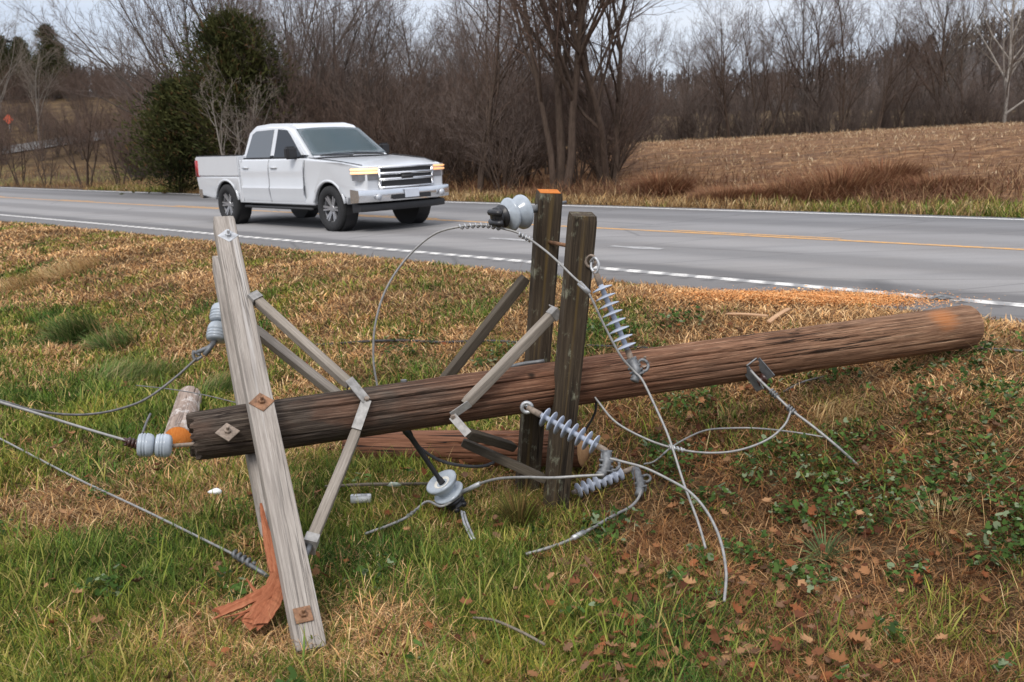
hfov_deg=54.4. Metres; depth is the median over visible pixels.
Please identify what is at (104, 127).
leafless bush
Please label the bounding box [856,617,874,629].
fallen leaf
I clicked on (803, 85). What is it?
bare tree
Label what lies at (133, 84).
leafless bush
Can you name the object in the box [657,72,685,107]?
bare tree
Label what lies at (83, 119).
leafless bush
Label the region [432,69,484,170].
leafless bush
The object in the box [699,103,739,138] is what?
leafless bush
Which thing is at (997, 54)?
bare tree
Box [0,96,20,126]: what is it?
leafless bush
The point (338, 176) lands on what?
pickup truck
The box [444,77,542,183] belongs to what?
leafless bush
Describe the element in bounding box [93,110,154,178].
leafless bush
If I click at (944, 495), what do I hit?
fallen leaf
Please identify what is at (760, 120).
leafless bush
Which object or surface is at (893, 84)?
bare tree
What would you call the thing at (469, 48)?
bare tree
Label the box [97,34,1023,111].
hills
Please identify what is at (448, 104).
leafless bush
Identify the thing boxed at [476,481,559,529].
grass tuft
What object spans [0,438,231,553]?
power line wire
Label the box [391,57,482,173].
leafless bush
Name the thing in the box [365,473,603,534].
power line wire
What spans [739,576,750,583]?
fallen leaf
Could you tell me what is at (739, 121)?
leafless bush
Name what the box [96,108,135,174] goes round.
leafless bush
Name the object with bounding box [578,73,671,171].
leafless bush
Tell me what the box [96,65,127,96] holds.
leafless bush
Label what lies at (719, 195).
weed mound
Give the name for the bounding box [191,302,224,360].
dead end insulator
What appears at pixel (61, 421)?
power line wire
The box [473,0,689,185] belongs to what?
bare tree
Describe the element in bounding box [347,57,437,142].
leafless bush
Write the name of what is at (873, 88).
bare tree
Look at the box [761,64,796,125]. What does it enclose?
bare tree
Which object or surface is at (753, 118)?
leafless bush
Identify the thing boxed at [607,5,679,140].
bare tree
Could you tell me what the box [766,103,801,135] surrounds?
leafless bush
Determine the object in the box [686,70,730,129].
bare tree
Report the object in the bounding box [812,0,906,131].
bare tree
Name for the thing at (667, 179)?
weed mound
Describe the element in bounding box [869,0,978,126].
bare tree
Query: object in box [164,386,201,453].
sawn log
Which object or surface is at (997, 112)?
leafless bush
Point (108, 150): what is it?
bare tree
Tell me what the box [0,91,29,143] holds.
leafless bush
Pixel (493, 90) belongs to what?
bare tree
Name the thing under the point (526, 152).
leafless bush
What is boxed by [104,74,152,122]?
leafless bush
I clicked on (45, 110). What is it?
leafless bush
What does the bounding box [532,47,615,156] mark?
leafless bush
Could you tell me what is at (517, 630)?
fallen stick
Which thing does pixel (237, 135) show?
bare tree
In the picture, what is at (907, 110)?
leafless bush
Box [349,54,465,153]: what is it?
leafless bush
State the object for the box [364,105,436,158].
leafless bush
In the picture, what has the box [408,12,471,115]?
bare tree
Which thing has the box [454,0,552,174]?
bare tree
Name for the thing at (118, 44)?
bare tree
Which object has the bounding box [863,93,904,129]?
leafless bush
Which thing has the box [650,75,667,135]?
bare tree
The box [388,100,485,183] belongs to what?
leafless bush
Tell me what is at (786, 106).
bare tree
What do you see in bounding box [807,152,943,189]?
weed mound
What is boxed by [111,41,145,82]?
bare tree
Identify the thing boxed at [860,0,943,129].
bare tree
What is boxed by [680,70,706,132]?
bare tree
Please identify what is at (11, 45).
cedar tree
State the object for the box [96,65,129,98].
leafless bush
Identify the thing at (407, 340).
cable
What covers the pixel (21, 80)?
leafless bush
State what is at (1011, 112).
leafless bush
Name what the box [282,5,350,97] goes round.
bare tree
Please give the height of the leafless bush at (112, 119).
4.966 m
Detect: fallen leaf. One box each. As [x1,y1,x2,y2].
[668,501,678,507]
[682,575,695,583]
[695,569,709,576]
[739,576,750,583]
[762,497,772,501]
[769,526,776,532]
[785,558,795,565]
[799,632,812,642]
[828,649,847,661]
[848,629,866,642]
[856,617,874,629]
[893,603,903,608]
[922,565,931,573]
[935,633,947,640]
[939,490,947,496]
[950,536,962,542]
[978,593,991,602]
[985,629,997,634]
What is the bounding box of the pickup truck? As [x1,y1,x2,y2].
[194,122,448,231]
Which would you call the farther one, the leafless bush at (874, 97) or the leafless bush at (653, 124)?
the leafless bush at (874, 97)
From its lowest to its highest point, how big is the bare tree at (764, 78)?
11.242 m
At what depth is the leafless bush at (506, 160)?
30.71 m
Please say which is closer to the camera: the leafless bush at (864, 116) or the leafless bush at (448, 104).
the leafless bush at (448, 104)
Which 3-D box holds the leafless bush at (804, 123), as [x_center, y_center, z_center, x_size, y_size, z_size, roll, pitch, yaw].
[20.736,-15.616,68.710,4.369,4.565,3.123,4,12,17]
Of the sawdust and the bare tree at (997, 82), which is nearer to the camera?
the sawdust
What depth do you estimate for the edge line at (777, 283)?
11.75 m
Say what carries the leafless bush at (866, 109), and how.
on the ground at (930, 150)
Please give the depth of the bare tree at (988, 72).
76.45 m
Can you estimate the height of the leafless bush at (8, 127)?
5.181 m
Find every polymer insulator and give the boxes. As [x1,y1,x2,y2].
[526,405,620,479]
[571,466,651,497]
[589,256,649,382]
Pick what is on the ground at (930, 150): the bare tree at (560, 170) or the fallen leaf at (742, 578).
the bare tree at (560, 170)
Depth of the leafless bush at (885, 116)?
76.97 m
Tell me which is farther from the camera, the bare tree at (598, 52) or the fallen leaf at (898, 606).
the bare tree at (598, 52)
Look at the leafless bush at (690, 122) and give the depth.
69.00 m
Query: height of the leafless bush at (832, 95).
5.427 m
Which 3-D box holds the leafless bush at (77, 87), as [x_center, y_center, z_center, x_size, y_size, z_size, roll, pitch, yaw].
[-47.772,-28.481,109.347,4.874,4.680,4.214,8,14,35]
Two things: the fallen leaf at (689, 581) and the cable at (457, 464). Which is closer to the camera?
the fallen leaf at (689, 581)
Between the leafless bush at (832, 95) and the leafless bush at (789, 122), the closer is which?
the leafless bush at (832, 95)
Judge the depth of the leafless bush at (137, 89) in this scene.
92.56 m
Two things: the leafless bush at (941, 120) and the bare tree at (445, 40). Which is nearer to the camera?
the bare tree at (445, 40)
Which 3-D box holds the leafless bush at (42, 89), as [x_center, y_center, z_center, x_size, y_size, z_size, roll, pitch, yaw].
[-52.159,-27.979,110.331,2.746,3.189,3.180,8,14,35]
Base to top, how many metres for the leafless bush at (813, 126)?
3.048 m
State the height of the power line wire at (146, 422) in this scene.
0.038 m
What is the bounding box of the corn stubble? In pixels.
[542,121,1023,188]
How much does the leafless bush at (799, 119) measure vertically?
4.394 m
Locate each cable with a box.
[315,339,517,345]
[421,447,494,467]
[585,402,596,432]
[586,344,651,348]
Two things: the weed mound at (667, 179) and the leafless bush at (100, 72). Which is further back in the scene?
the leafless bush at (100, 72)
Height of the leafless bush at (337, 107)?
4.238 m
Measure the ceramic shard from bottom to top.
0.036 m
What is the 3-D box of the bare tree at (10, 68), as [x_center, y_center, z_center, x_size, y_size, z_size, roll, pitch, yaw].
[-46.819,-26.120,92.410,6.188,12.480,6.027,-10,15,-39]
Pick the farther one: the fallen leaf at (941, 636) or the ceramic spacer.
the ceramic spacer
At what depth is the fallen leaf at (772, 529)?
5.20 m
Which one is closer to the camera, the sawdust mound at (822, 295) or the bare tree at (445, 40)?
the sawdust mound at (822, 295)
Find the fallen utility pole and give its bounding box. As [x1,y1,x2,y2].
[186,189,984,654]
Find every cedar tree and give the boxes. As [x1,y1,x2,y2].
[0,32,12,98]
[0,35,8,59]
[0,35,34,97]
[0,48,25,98]
[19,22,95,98]
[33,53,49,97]
[55,42,79,96]
[105,73,217,194]
[122,2,320,170]
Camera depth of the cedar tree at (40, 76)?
115.52 m
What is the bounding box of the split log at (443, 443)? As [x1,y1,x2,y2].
[342,430,588,466]
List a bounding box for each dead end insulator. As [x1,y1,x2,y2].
[122,433,194,457]
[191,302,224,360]
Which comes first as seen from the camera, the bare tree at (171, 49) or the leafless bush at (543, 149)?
the leafless bush at (543, 149)
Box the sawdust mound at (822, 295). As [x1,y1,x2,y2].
[776,293,850,302]
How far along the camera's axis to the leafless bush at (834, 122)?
75.85 m
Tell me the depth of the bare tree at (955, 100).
76.88 m
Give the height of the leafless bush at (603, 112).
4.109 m
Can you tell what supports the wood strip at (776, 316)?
on the ground at (930, 150)
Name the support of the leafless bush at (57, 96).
on the ground at (930, 150)
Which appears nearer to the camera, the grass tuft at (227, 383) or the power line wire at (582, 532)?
the power line wire at (582, 532)
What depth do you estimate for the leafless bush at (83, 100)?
92.95 m
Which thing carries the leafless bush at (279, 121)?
on the ground at (930, 150)
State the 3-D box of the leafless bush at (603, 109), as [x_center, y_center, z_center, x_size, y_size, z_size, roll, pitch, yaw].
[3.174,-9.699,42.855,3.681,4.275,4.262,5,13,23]
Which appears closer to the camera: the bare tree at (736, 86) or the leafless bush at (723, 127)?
the bare tree at (736, 86)
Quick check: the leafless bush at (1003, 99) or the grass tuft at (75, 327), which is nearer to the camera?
the grass tuft at (75, 327)
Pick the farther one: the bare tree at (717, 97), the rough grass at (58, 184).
the bare tree at (717, 97)
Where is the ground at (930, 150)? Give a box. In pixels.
[0,96,1023,681]
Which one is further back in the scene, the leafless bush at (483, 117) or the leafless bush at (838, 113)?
the leafless bush at (838, 113)
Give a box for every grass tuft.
[0,270,52,293]
[27,304,100,345]
[28,253,101,283]
[70,320,140,353]
[85,345,188,386]
[195,363,233,396]
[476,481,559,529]
[780,517,861,578]
[806,394,877,433]
[888,353,944,362]
[893,490,980,543]
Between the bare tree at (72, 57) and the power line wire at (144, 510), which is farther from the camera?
the bare tree at (72, 57)
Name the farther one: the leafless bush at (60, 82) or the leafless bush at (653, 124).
the leafless bush at (60, 82)
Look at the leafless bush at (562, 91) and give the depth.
40.19 m
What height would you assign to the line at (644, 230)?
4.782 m
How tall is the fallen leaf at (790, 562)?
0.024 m
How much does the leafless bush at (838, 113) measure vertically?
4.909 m
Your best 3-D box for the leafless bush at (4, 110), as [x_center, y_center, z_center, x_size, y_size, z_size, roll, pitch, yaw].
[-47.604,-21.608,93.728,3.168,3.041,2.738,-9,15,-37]
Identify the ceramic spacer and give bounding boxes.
[350,493,370,502]
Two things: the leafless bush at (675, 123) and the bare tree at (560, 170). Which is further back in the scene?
the leafless bush at (675, 123)
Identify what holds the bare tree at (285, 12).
on the ground at (930, 150)
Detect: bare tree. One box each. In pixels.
[0,0,426,154]
[0,1,42,112]
[0,111,45,186]
[0,123,24,175]
[8,21,34,98]
[12,25,64,139]
[20,129,63,186]
[41,81,115,187]
[55,30,101,96]
[71,28,99,95]
[77,103,143,184]
[100,1,134,85]
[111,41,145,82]
[118,41,142,80]
[127,0,278,154]
[134,38,167,80]
[145,8,169,81]
[157,16,185,74]
[185,0,378,122]
[193,46,282,154]
[203,0,296,123]
[230,0,383,118]
[239,0,385,122]
[258,0,417,120]
[266,0,347,114]
[275,9,395,106]
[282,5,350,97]
[292,0,464,124]
[299,1,380,122]
[321,0,413,108]
[332,0,453,145]
[339,6,427,131]
[354,0,429,105]
[376,49,428,124]
[379,12,476,143]
[396,17,483,170]
[399,0,550,168]
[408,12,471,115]
[408,17,488,165]
[414,0,525,166]
[418,24,479,103]
[420,0,523,111]
[424,0,542,164]
[427,11,479,155]
[437,0,604,191]
[451,1,597,102]
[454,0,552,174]
[465,0,613,190]
[472,4,550,112]
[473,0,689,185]
[514,24,588,105]
[588,22,605,77]
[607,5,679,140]
[611,13,674,141]
[622,56,666,130]
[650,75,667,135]
[655,12,749,139]
[657,14,733,139]
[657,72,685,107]
[668,0,758,137]
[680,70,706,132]
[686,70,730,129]
[692,6,786,136]
[696,1,781,137]
[700,0,841,135]
[731,72,762,117]
[734,0,860,133]
[752,5,811,135]
[759,70,784,114]
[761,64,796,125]
[766,45,809,132]
[768,0,899,129]
[769,51,802,129]
[781,42,818,129]
[793,55,841,114]
[807,2,889,128]
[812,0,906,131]
[853,65,877,109]
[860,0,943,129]
[862,72,883,105]
[867,64,900,128]
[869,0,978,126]
[872,56,924,118]
[875,0,978,124]
[882,8,966,128]
[882,46,915,113]
[896,0,1010,125]
[913,58,947,124]
[936,61,971,112]
[949,81,966,124]
[960,0,1023,97]
[962,63,982,102]
[963,44,1022,107]
[978,63,1016,108]
[990,17,1023,96]
[991,57,1016,100]
[993,51,1023,105]
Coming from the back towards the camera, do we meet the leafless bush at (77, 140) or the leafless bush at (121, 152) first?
the leafless bush at (77, 140)
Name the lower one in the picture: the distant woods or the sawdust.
the sawdust
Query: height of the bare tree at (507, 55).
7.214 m
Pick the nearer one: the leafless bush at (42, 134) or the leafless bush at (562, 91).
the leafless bush at (562, 91)
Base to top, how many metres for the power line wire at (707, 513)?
0.387 m
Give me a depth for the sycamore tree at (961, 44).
70.25 m
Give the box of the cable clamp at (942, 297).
[928,294,959,299]
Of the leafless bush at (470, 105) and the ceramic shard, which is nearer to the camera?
the ceramic shard
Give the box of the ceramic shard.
[208,488,221,494]
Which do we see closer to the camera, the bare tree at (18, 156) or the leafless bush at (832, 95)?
the bare tree at (18, 156)
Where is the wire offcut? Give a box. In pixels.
[460,510,475,540]
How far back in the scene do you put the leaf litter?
4.58 m
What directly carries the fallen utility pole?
on the ground at (930, 150)
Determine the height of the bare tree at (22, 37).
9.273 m
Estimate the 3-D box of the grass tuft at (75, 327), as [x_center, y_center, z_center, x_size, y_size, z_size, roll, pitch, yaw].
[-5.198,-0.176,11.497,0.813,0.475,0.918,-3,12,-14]
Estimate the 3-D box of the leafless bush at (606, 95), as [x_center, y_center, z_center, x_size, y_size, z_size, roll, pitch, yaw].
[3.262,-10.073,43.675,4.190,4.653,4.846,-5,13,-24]
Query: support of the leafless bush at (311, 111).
on the ground at (930, 150)
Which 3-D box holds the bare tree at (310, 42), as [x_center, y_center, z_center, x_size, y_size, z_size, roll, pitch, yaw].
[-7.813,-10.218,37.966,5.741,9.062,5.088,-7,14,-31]
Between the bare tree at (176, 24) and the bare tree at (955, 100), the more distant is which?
the bare tree at (955, 100)
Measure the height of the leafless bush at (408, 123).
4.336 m
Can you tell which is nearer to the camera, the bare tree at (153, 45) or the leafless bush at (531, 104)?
the leafless bush at (531, 104)
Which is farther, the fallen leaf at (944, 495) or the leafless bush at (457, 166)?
the leafless bush at (457, 166)
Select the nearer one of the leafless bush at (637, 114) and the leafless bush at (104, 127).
the leafless bush at (637, 114)
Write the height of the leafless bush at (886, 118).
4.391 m
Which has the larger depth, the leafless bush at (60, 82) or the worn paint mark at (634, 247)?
the leafless bush at (60, 82)
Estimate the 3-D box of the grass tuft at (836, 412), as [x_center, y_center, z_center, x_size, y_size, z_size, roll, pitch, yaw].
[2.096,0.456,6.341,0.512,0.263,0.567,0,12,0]
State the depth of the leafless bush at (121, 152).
65.38 m
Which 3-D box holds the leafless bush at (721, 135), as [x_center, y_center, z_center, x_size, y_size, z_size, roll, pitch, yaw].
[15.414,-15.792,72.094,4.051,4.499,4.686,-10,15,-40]
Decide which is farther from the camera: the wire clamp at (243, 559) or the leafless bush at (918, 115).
the leafless bush at (918, 115)
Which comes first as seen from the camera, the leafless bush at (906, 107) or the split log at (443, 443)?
the split log at (443, 443)
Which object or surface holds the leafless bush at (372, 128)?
on the ground at (930, 150)
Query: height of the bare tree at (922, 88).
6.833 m
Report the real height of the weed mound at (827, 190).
0.609 m
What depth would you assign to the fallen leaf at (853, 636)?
4.01 m
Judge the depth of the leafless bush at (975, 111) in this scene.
68.96 m
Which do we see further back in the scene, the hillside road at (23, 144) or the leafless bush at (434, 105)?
the hillside road at (23, 144)
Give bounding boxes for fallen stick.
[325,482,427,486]
[473,616,545,645]
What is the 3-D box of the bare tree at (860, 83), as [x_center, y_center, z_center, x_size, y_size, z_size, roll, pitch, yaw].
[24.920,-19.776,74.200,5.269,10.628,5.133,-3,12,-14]
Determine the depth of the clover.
5.45 m
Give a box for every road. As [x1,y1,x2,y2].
[0,187,1023,322]
[2,129,127,152]
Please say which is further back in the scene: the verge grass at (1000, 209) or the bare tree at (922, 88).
the bare tree at (922, 88)
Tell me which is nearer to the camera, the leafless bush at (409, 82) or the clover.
the clover
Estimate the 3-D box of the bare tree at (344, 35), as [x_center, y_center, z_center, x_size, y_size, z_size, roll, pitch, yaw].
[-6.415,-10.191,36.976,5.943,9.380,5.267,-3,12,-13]
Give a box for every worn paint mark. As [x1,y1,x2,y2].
[487,237,527,240]
[609,245,663,249]
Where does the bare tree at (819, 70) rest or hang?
on the ground at (930, 150)
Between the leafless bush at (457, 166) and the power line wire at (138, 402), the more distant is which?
the leafless bush at (457, 166)
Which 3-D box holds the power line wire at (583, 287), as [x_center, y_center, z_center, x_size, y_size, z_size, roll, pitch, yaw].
[0.173,0.128,5.223,2.025,1.438,0.423,7,14,32]
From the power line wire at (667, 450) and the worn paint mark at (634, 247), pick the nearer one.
the power line wire at (667, 450)
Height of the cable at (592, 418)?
0.276 m
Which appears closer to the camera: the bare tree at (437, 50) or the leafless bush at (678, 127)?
the bare tree at (437, 50)
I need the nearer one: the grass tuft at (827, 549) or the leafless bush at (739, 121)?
the grass tuft at (827, 549)
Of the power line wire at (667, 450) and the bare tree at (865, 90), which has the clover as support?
the power line wire at (667, 450)
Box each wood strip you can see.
[726,313,768,316]
[767,308,790,322]
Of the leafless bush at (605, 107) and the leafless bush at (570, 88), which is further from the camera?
the leafless bush at (570, 88)
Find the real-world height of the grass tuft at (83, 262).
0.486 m
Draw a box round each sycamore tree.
[897,0,1020,125]
[947,0,1023,122]
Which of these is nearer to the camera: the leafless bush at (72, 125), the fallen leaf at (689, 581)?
the fallen leaf at (689, 581)
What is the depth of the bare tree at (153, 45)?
109.28 m
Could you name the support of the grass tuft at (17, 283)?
on the ground at (930, 150)
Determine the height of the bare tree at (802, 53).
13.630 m
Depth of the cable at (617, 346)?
8.31 m
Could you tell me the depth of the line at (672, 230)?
15.75 m
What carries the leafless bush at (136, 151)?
on the ground at (930, 150)
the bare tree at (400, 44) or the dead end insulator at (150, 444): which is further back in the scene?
the bare tree at (400, 44)
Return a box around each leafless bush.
[0,63,42,101]
[0,68,21,100]
[0,69,30,103]
[0,88,46,133]
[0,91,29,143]
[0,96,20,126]
[0,101,22,124]
[0,101,25,158]
[0,119,26,164]
[2,59,44,102]
[5,85,55,131]
[8,102,64,161]
[25,96,65,125]
[29,74,54,101]
[31,112,65,144]
[33,108,67,140]
[34,70,65,100]
[39,66,69,98]
[40,119,66,156]
[48,79,64,99]
[49,103,98,153]
[52,123,85,153]
[53,65,96,99]
[53,110,102,159]
[57,101,107,146]
[60,81,96,117]
[62,74,117,122]
[67,64,95,94]
[82,58,124,96]
[84,110,115,143]
[92,97,140,143]
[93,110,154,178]
[94,76,141,118]
[94,108,151,181]
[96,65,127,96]
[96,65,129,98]
[96,107,151,179]
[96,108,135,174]
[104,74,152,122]
[109,99,169,178]
[115,74,146,117]
[120,71,150,100]
[121,85,143,119]
[134,57,163,89]
[215,93,324,154]
[218,99,283,154]
[220,45,328,138]
[239,102,321,151]
[257,86,352,122]
[279,55,414,152]
[285,87,364,123]
[310,62,422,130]
[319,36,433,153]
[321,39,457,155]
[323,79,433,156]
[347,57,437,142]
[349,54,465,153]
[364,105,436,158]
[366,51,478,161]
[367,64,470,175]
[373,77,463,166]
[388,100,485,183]
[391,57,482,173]
[415,69,534,187]
[420,62,520,168]
[421,86,506,180]
[422,52,565,191]
[427,42,555,187]
[429,86,519,182]
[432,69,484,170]
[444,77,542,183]
[452,67,565,184]
[456,59,578,189]
[465,42,572,168]
[466,34,600,174]
[471,52,589,169]
[524,46,597,162]
[528,90,582,167]
[529,46,666,175]
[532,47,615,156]
[540,67,632,186]
[546,60,634,155]
[547,66,622,159]
[563,59,665,180]
[563,72,671,177]
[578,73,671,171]
[607,86,665,140]
[622,79,673,141]
[627,82,679,142]
[638,90,696,141]
[651,116,670,141]
[652,81,714,140]
[655,98,707,140]
[669,82,714,139]
[672,74,746,139]
[672,112,713,138]
[681,98,726,139]
[692,101,752,138]
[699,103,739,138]
[706,92,751,137]
[714,94,762,137]
[715,77,780,136]
[731,88,790,135]
[737,92,785,135]
[738,104,775,136]
[760,107,792,135]
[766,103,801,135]
[766,108,800,134]
[772,102,812,134]
[775,94,831,133]
[779,102,818,134]
[783,82,836,134]
[785,70,870,133]
[794,106,835,134]
[816,91,869,132]
[822,103,845,131]
[832,81,905,129]
[832,107,870,131]
[833,100,863,131]
[844,98,878,128]
[849,85,902,130]
[855,82,908,126]
[860,101,903,130]
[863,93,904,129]
[873,79,930,126]
[875,77,937,128]
[888,88,929,127]
[891,98,932,127]
[898,98,939,127]
[905,71,986,126]
[926,70,1000,124]
[926,84,973,127]
[953,82,1008,123]
[954,91,1000,123]
[955,64,1023,123]
[988,84,1023,119]
[989,95,1013,122]
[997,87,1023,122]
[1001,102,1023,122]
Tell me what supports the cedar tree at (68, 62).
on the ground at (930, 150)
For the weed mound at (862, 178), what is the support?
on the ground at (930, 150)
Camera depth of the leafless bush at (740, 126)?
72.62 m
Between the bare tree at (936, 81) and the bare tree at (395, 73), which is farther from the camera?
the bare tree at (936, 81)
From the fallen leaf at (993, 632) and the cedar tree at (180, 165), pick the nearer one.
the fallen leaf at (993, 632)
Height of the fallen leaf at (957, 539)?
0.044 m
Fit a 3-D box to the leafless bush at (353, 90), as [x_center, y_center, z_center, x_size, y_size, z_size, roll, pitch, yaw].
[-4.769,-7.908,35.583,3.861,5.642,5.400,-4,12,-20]
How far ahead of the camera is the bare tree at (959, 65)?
69.45 m
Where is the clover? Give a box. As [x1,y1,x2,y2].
[0,286,1023,681]
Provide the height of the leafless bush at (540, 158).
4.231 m
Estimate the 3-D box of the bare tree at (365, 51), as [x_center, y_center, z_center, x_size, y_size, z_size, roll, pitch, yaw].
[-5.338,-10.013,40.928,4.477,7.280,4.140,6,13,27]
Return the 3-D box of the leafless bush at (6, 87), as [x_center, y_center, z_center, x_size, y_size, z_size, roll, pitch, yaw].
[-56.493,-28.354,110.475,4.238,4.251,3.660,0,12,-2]
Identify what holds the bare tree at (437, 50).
on the ground at (930, 150)
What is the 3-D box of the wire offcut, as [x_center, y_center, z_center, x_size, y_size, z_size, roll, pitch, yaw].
[-0.242,0.993,5.372,0.036,0.067,0.288,-3,12,-14]
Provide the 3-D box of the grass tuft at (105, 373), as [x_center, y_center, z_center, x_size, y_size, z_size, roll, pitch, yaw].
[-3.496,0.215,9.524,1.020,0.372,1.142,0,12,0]
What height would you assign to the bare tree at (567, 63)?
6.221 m
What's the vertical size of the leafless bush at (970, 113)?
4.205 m
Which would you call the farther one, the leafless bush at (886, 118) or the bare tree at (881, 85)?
the bare tree at (881, 85)
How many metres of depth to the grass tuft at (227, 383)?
8.82 m
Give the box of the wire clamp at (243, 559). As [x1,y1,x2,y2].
[231,549,268,577]
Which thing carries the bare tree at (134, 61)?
on the ground at (930, 150)
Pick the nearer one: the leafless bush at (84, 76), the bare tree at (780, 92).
the bare tree at (780, 92)
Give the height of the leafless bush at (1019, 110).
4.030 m
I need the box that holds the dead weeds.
[443,132,1023,209]
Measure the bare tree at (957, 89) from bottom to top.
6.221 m
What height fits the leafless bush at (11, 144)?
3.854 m
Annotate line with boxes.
[0,187,1023,219]
[0,196,840,238]
[0,214,1023,306]
[4,197,1023,249]
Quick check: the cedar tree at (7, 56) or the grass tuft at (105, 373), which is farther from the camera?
the cedar tree at (7, 56)
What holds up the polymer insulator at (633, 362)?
hanging from the fallen utility pole
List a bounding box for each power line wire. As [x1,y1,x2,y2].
[0,357,197,415]
[0,401,123,440]
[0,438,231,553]
[136,385,235,402]
[142,413,150,432]
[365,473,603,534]
[372,222,706,548]
[525,490,641,554]
[594,397,791,453]
[609,457,727,601]
[643,427,830,464]
[750,369,860,468]
[783,375,827,392]
[966,347,1022,351]
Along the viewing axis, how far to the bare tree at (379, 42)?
46.29 m
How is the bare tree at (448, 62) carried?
on the ground at (930, 150)
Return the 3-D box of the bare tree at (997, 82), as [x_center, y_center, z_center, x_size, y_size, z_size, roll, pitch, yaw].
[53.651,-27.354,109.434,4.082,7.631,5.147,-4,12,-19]
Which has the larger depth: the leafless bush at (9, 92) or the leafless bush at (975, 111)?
the leafless bush at (9, 92)
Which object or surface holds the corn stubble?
on the ground at (930, 150)
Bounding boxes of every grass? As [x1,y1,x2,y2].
[0,163,198,188]
[0,221,1023,681]
[0,221,1023,681]
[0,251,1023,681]
[83,181,1023,217]
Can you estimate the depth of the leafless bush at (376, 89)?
41.40 m
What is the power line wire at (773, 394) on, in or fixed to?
attached to the fallen utility pole
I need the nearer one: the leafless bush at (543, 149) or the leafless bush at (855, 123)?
the leafless bush at (543, 149)
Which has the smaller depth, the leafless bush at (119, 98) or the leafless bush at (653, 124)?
the leafless bush at (653, 124)
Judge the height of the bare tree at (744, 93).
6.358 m
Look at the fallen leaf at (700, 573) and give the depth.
4.75 m
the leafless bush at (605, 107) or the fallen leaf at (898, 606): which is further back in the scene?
the leafless bush at (605, 107)
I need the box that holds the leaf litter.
[0,291,1023,681]
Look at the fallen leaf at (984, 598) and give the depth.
4.34 m
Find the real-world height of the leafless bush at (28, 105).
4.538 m
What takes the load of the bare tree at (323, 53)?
on the ground at (930, 150)
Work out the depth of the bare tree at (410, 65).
41.36 m
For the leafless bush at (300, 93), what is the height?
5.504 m
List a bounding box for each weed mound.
[615,165,710,199]
[680,183,759,206]
[706,181,791,207]
[737,175,830,200]
[760,159,921,201]
[778,181,862,205]
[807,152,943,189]
[869,169,999,194]
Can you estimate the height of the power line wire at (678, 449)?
0.308 m
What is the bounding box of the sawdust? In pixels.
[623,284,1005,311]
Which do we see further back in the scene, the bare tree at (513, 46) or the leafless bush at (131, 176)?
the leafless bush at (131, 176)
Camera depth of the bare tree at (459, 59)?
37.80 m
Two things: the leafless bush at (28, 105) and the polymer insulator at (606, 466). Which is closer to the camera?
the polymer insulator at (606, 466)
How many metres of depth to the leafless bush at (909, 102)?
77.92 m
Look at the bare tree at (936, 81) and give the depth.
77.01 m
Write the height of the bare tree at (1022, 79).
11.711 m
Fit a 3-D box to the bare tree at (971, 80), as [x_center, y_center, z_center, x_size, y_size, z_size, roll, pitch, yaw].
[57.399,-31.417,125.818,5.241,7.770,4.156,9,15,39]
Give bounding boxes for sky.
[0,0,1023,97]
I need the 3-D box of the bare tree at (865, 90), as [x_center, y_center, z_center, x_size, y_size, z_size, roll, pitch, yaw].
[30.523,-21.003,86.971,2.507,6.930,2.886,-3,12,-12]
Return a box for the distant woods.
[15,8,1023,115]
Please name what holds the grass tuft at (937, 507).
on the ground at (930, 150)
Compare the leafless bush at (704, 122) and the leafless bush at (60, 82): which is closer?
the leafless bush at (704, 122)
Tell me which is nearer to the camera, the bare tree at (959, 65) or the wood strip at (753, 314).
the wood strip at (753, 314)
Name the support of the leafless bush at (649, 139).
on the ground at (930, 150)
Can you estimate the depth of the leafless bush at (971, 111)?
68.95 m
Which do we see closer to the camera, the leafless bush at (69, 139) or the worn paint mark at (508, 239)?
the worn paint mark at (508, 239)
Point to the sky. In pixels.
(83, 5)
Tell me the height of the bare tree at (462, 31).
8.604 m
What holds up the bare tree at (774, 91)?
on the ground at (930, 150)
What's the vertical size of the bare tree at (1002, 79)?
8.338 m
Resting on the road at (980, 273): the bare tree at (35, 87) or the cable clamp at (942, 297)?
the cable clamp at (942, 297)
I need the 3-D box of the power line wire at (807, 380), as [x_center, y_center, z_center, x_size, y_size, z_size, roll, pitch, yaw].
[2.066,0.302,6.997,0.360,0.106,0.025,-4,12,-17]
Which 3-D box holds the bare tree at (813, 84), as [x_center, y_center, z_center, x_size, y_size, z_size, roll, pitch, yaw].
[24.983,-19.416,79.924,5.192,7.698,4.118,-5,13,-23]
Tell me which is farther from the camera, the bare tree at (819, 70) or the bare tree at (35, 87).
the bare tree at (35, 87)
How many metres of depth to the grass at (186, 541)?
5.16 m
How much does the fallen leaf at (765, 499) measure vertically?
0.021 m
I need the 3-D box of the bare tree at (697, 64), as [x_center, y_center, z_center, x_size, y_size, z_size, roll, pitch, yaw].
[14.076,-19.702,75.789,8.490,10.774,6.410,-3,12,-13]
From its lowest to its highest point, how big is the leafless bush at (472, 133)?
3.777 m
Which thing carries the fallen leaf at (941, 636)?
on the dry grass at (918, 659)

